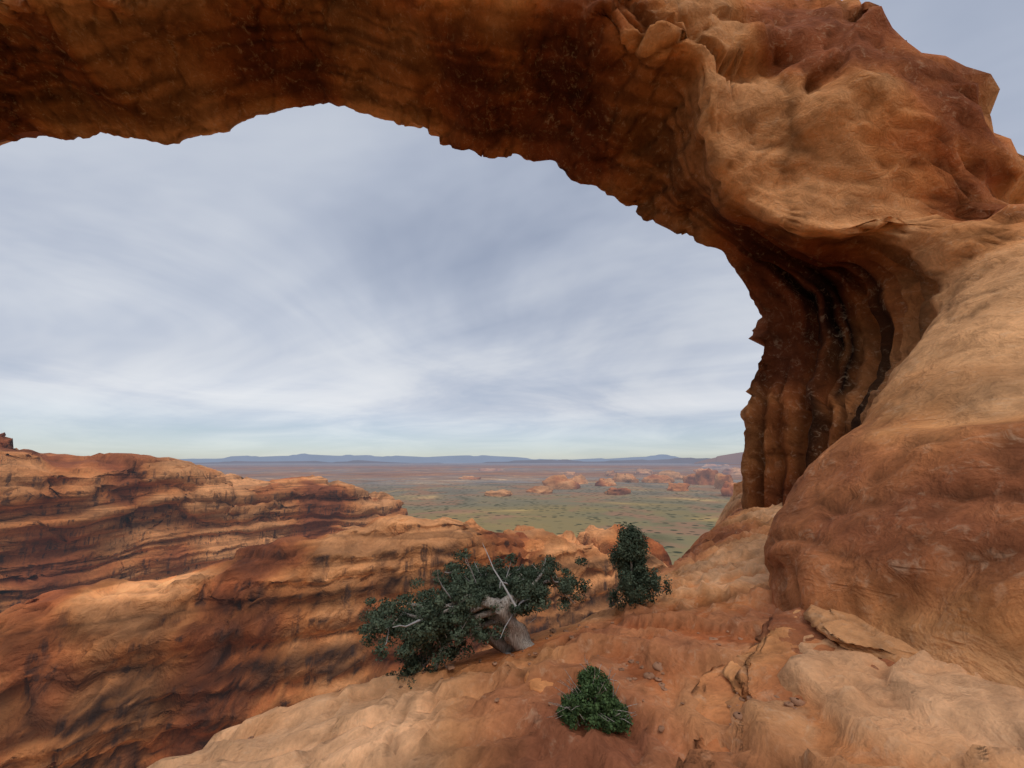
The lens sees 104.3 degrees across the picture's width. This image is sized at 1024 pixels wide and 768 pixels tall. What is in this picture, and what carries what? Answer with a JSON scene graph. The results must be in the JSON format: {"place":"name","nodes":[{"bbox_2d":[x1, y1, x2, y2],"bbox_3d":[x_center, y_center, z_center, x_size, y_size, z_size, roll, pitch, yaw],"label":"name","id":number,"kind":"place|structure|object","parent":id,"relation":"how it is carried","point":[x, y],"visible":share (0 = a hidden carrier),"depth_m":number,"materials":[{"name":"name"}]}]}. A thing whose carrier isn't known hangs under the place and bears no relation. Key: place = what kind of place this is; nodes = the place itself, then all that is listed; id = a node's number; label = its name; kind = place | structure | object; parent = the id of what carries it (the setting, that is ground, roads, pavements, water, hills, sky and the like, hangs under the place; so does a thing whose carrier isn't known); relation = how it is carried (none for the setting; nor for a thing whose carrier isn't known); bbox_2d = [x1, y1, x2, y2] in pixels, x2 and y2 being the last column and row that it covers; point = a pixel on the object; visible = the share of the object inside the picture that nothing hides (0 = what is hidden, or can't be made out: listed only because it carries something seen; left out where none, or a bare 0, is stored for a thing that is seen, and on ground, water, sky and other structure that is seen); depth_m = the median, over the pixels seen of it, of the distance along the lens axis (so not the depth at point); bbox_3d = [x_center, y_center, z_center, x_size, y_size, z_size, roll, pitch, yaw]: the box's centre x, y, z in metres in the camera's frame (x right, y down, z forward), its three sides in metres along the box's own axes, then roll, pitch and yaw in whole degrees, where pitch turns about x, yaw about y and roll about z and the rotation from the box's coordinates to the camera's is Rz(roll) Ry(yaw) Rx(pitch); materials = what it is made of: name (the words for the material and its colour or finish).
{"place":"outdoors","nodes":[
{"label":"outdoors","id":0,"kind":"place"},
{"bbox_2d":[196,463,741,564],"bbox_3d":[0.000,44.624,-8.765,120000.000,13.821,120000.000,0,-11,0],"label":"desert plain","id":1,"kind":"structure","parent":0,"point":[676,524],"depth_m":552.75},
{"bbox_2d":[0,432,407,612],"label":"rock ridge","id":2,"kind":"structure","parent":1,"relation":"on","point":[67,520],"depth_m":82.15,"materials":[{"name":"brown stone"}]},
{"bbox_2d":[0,514,667,767],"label":"rock ridge","id":3,"kind":"structure","parent":1,"relation":"on","point":[114,673],"depth_m":29.87,"materials":[{"name":"brown stone"}]},
{"bbox_2d":[464,518,484,529],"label":"rock","id":4,"kind":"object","parent":3,"relation":"attached to","point":[471,522],"depth_m":46.70,"materials":[{"name":"orange stone"}]},
{"bbox_2d":[514,525,547,610],"bbox_3d":[1.676,23.992,45.218,10.132,14.286,9.148,4,-12,-20],"label":"rock","id":5,"kind":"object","parent":3,"relation":"attached to","point":[532,545],"depth_m":43.27,"materials":[{"name":"orange stone"}]},
{"bbox_2d":[557,530,588,557],"bbox_3d":[6.797,24.492,47.080,7.305,14.096,8.104,10,-15,-42],"label":"rock","id":6,"kind":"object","parent":3,"relation":"attached to","point":[569,536],"depth_m":46.66,"materials":[{"name":"stone"}]},
{"bbox_2d":[577,524,624,577],"bbox_3d":[11.404,25.434,48.655,8.551,16.199,9.187,-6,-13,29],"label":"boulder","id":7,"kind":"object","parent":3,"relation":"attached to","point":[602,540],"depth_m":47.27,"materials":[{"name":"orange stone"}]},
{"bbox_2d":[643,537,671,566],"bbox_3d":[17.218,27.110,50.843,7.448,15.697,8.084,0,-11,0],"label":"rock","id":8,"kind":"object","parent":3,"relation":"attached to","point":[657,550],"depth_m":49.01,"materials":[{"name":"brown stone"}]},
{"bbox_2d":[184,453,678,462],"bbox_3d":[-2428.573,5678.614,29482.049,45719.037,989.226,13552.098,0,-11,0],"label":"mountains","id":9,"kind":"structure","parent":1,"relation":"on","point":[414,459],"depth_m":29878.59,"materials":[{"name":"blue stone"}]},
{"bbox_2d":[194,458,710,463],"bbox_3d":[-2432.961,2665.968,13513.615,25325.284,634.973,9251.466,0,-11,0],"label":"purple mesa","id":10,"kind":"structure","parent":1,"relation":"on","point":[685,460],"depth_m":14679.88,"materials":[{"name":"purple stone"}]},
{"bbox_2d":[458,476,480,479],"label":"rock outcrop","id":11,"kind":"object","parent":1,"relation":"on","point":[470,477],"depth_m":1060.10,"materials":[{"name":"brown stone"}]},
{"bbox_2d":[478,468,503,470],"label":"rock outcrop","id":12,"kind":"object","parent":1,"relation":"on","point":[489,469],"depth_m":2131.94,"materials":[{"name":"brown stone"}]},
{"bbox_2d":[484,489,512,496],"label":"rock outcrop","id":13,"kind":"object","parent":1,"relation":"on","point":[502,492],"depth_m":530.91,"materials":[{"name":"brown stone"}]},
{"bbox_2d":[526,485,553,493],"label":"rock outcrop","id":14,"kind":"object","parent":1,"relation":"on","point":[540,489],"depth_m":587.68,"materials":[{"name":"brown stone"}]},
{"bbox_2d":[542,474,580,488],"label":"rock outcrop","id":15,"kind":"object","parent":1,"relation":"on","point":[563,481],"depth_m":663.54,"materials":[{"name":"brown stone"}]},
{"bbox_2d":[560,471,575,474],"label":"rock outcrop","id":16,"kind":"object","parent":1,"relation":"on","point":[568,473],"depth_m":1441.59,"materials":[{"name":"brown stone"}]},
{"bbox_2d":[570,474,587,483],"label":"rock outcrop","id":17,"kind":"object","parent":1,"relation":"on","point":[580,479],"depth_m":810.53,"materials":[{"name":"brown stone"}]},
{"bbox_2d":[595,478,615,485],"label":"rock outcrop","id":18,"kind":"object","parent":1,"relation":"on","point":[605,482],"depth_m":723.40,"materials":[{"name":"brown stone"}]},
{"bbox_2d":[605,470,616,475],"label":"rock outcrop","id":19,"kind":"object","parent":1,"relation":"on","point":[610,473],"depth_m":1336.70,"materials":[{"name":"brown stone"}]},
{"bbox_2d":[604,487,630,494],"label":"rock outcrop","id":20,"kind":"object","parent":1,"relation":"on","point":[616,491],"depth_m":569.00,"materials":[{"name":"brown stone"}]},
{"bbox_2d":[612,473,638,482],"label":"rock outcrop","id":21,"kind":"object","parent":1,"relation":"on","point":[629,478],"depth_m":865.58,"materials":[{"name":"brown stone"}]},
{"bbox_2d":[634,469,652,474],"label":"rock outcrop","id":22,"kind":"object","parent":1,"relation":"on","point":[643,472],"depth_m":1511.20,"materials":[{"name":"brown stone"}]},
{"bbox_2d":[641,474,674,482],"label":"rock outcrop","id":23,"kind":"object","parent":1,"relation":"on","point":[652,478],"depth_m":866.36,"materials":[{"name":"brown stone"}]},
{"bbox_2d":[655,470,683,479],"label":"rock outcrop","id":24,"kind":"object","parent":1,"relation":"on","point":[673,474],"depth_m":1053.75,"materials":[{"name":"brown stone"}]},
{"bbox_2d":[667,483,689,490],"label":"rock outcrop","id":25,"kind":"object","parent":1,"relation":"on","point":[678,486],"depth_m":620.75,"materials":[{"name":"brown stone"}]},
{"bbox_2d":[682,473,695,484],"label":"rock outcrop","id":26,"kind":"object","parent":1,"relation":"on","point":[689,479],"depth_m":811.63,"materials":[{"name":"brown stone"}]},
{"bbox_2d":[693,468,711,473],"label":"rock outcrop","id":27,"kind":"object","parent":1,"relation":"on","point":[699,469],"depth_m":1230.10,"materials":[{"name":"brown stone"}]},
{"bbox_2d":[694,468,717,484],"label":"rock outcrop","id":28,"kind":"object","parent":1,"relation":"on","point":[705,477],"depth_m":789.90,"materials":[{"name":"brown stone"}]},
{"bbox_2d":[702,464,732,468],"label":"rock outcrop","id":29,"kind":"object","parent":1,"relation":"on","point":[715,466],"depth_m":2523.88,"materials":[{"name":"brown stone"}]},
{"bbox_2d":[694,452,742,463],"bbox_3d":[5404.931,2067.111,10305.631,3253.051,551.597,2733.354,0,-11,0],"label":"red mesa","id":30,"kind":"structure","parent":1,"relation":"on","point":[733,458],"depth_m":9545.77,"materials":[{"name":"stone"}]},
{"bbox_2d":[697,462,740,463],"bbox_3d":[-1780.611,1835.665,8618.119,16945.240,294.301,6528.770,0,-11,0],"label":"distant mesa","id":31,"kind":"structure","parent":1,"relation":"on","point":[718,463],"depth_m":9193.59,"materials":[{"name":"grey stone"}]},
{"bbox_2d":[714,473,733,488],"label":"rock outcrop","id":32,"kind":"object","parent":1,"relation":"on","point":[720,479],"depth_m":675.77,"materials":[{"name":"brown stone"}]},
{"bbox_2d":[720,481,734,496],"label":"rock outcrop","id":33,"kind":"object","parent":1,"relation":"on","point":[726,489],"depth_m":533.10,"materials":[{"name":"brown stone"}]},
{"bbox_2d":[722,467,741,474],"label":"rock outcrop","id":34,"kind":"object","parent":1,"relation":"on","point":[734,471],"depth_m":1441.09,"materials":[{"name":"brown stone"}]},
{"bbox_2d":[0,0,1023,459],"label":"sky","id":35,"kind":"structure","parent":0,"point":[328,278],"materials":[{"name":"grey"}]},
{"bbox_2d":[147,481,1023,767],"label":"slickrock ground","id":36,"kind":"structure","parent":0,"point":[921,709],"depth_m":2.53,"materials":[{"name":"stone"}]},
{"bbox_2d":[356,545,591,688],"bbox_3d":[-0.329,2.373,3.983,2.562,1.525,2.184,0,-11,0],"label":"juniper tree","id":37,"kind":"object","parent":36,"relation":"on","point":[476,602],"visible":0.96,"depth_m":3.79,"materials":[{"name":"green plant"}]},
{"bbox_2d":[0,0,1023,688],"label":"arch rock","id":38,"kind":"object","parent":36,"relation":"on","point":[838,184],"visible":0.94,"depth_m":8.19,"materials":[{"name":"brown stone"}]},
{"bbox_2d":[248,622,804,738],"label":"pebbles","id":39,"kind":"object","parent":36,"relation":"on","point":[795,701],"visible":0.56,"depth_m":2.76,"materials":[{"name":"brown stone"}]},
{"bbox_2d":[524,663,570,692],"bbox_3d":[0.384,2.313,3.070,0.620,0.183,0.352,6,-12,-26],"label":"rock slab","id":40,"kind":"object","parent":36,"relation":"on","point":[538,685],"visible":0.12,"depth_m":2.92,"materials":[{"name":"brown stone"}]},
{"bbox_2d":[549,659,635,735],"bbox_3d":[0.488,1.929,2.396,0.469,0.470,0.505,8,-13,-34],"label":"shrub","id":41,"kind":"object","parent":36,"relation":"on","point":[593,699],"visible":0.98,"depth_m":2.35,"materials":[{"name":"green plant"}]},
{"bbox_2d":[606,522,672,610],"bbox_3d":[1.306,1.998,4.257,0.648,0.995,0.655,-8,-13,34],"label":"juniper tree","id":42,"kind":"object","parent":36,"relation":"on","point":[628,556],"visible":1,"depth_m":4.22,"materials":[{"name":"green plant"}]},
{"bbox_2d":[691,643,758,751],"bbox_3d":[2.400,1.669,2.026,2.882,0.559,2.092,3,-12,-17],"label":"ledge rock","id":43,"kind":"object","parent":36,"relation":"on","point":[712,692],"visible":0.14,"depth_m":2.39,"materials":[{"name":"brown stone"}]},
{"bbox_2d":[722,609,838,701],"bbox_3d":[2.636,1.601,2.201,2.525,0.515,1.964,6,-12,-26],"label":"ledge rock","id":44,"kind":"object","parent":43,"relation":"on","point":[755,677],"visible":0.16,"depth_m":2.52,"materials":[{"name":"brown stone"}]},
{"bbox_2d":[755,606,895,669],"bbox_3d":[2.878,1.569,2.472,2.234,0.465,1.744,2,-11,-12],"label":"ledge rock","id":45,"kind":"object","parent":44,"relation":"on","point":[801,625],"visible":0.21,"depth_m":2.86,"materials":[{"name":"brown stone"}]},
{"bbox_2d":[803,604,918,661],"bbox_3d":[3.125,1.524,2.752,1.978,0.403,1.508,7,-13,-32],"label":"ledge rock","id":46,"kind":"object","parent":45,"relation":"on","point":[850,632],"visible":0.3,"depth_m":2.56,"materials":[{"name":"brown stone"}]}
]}

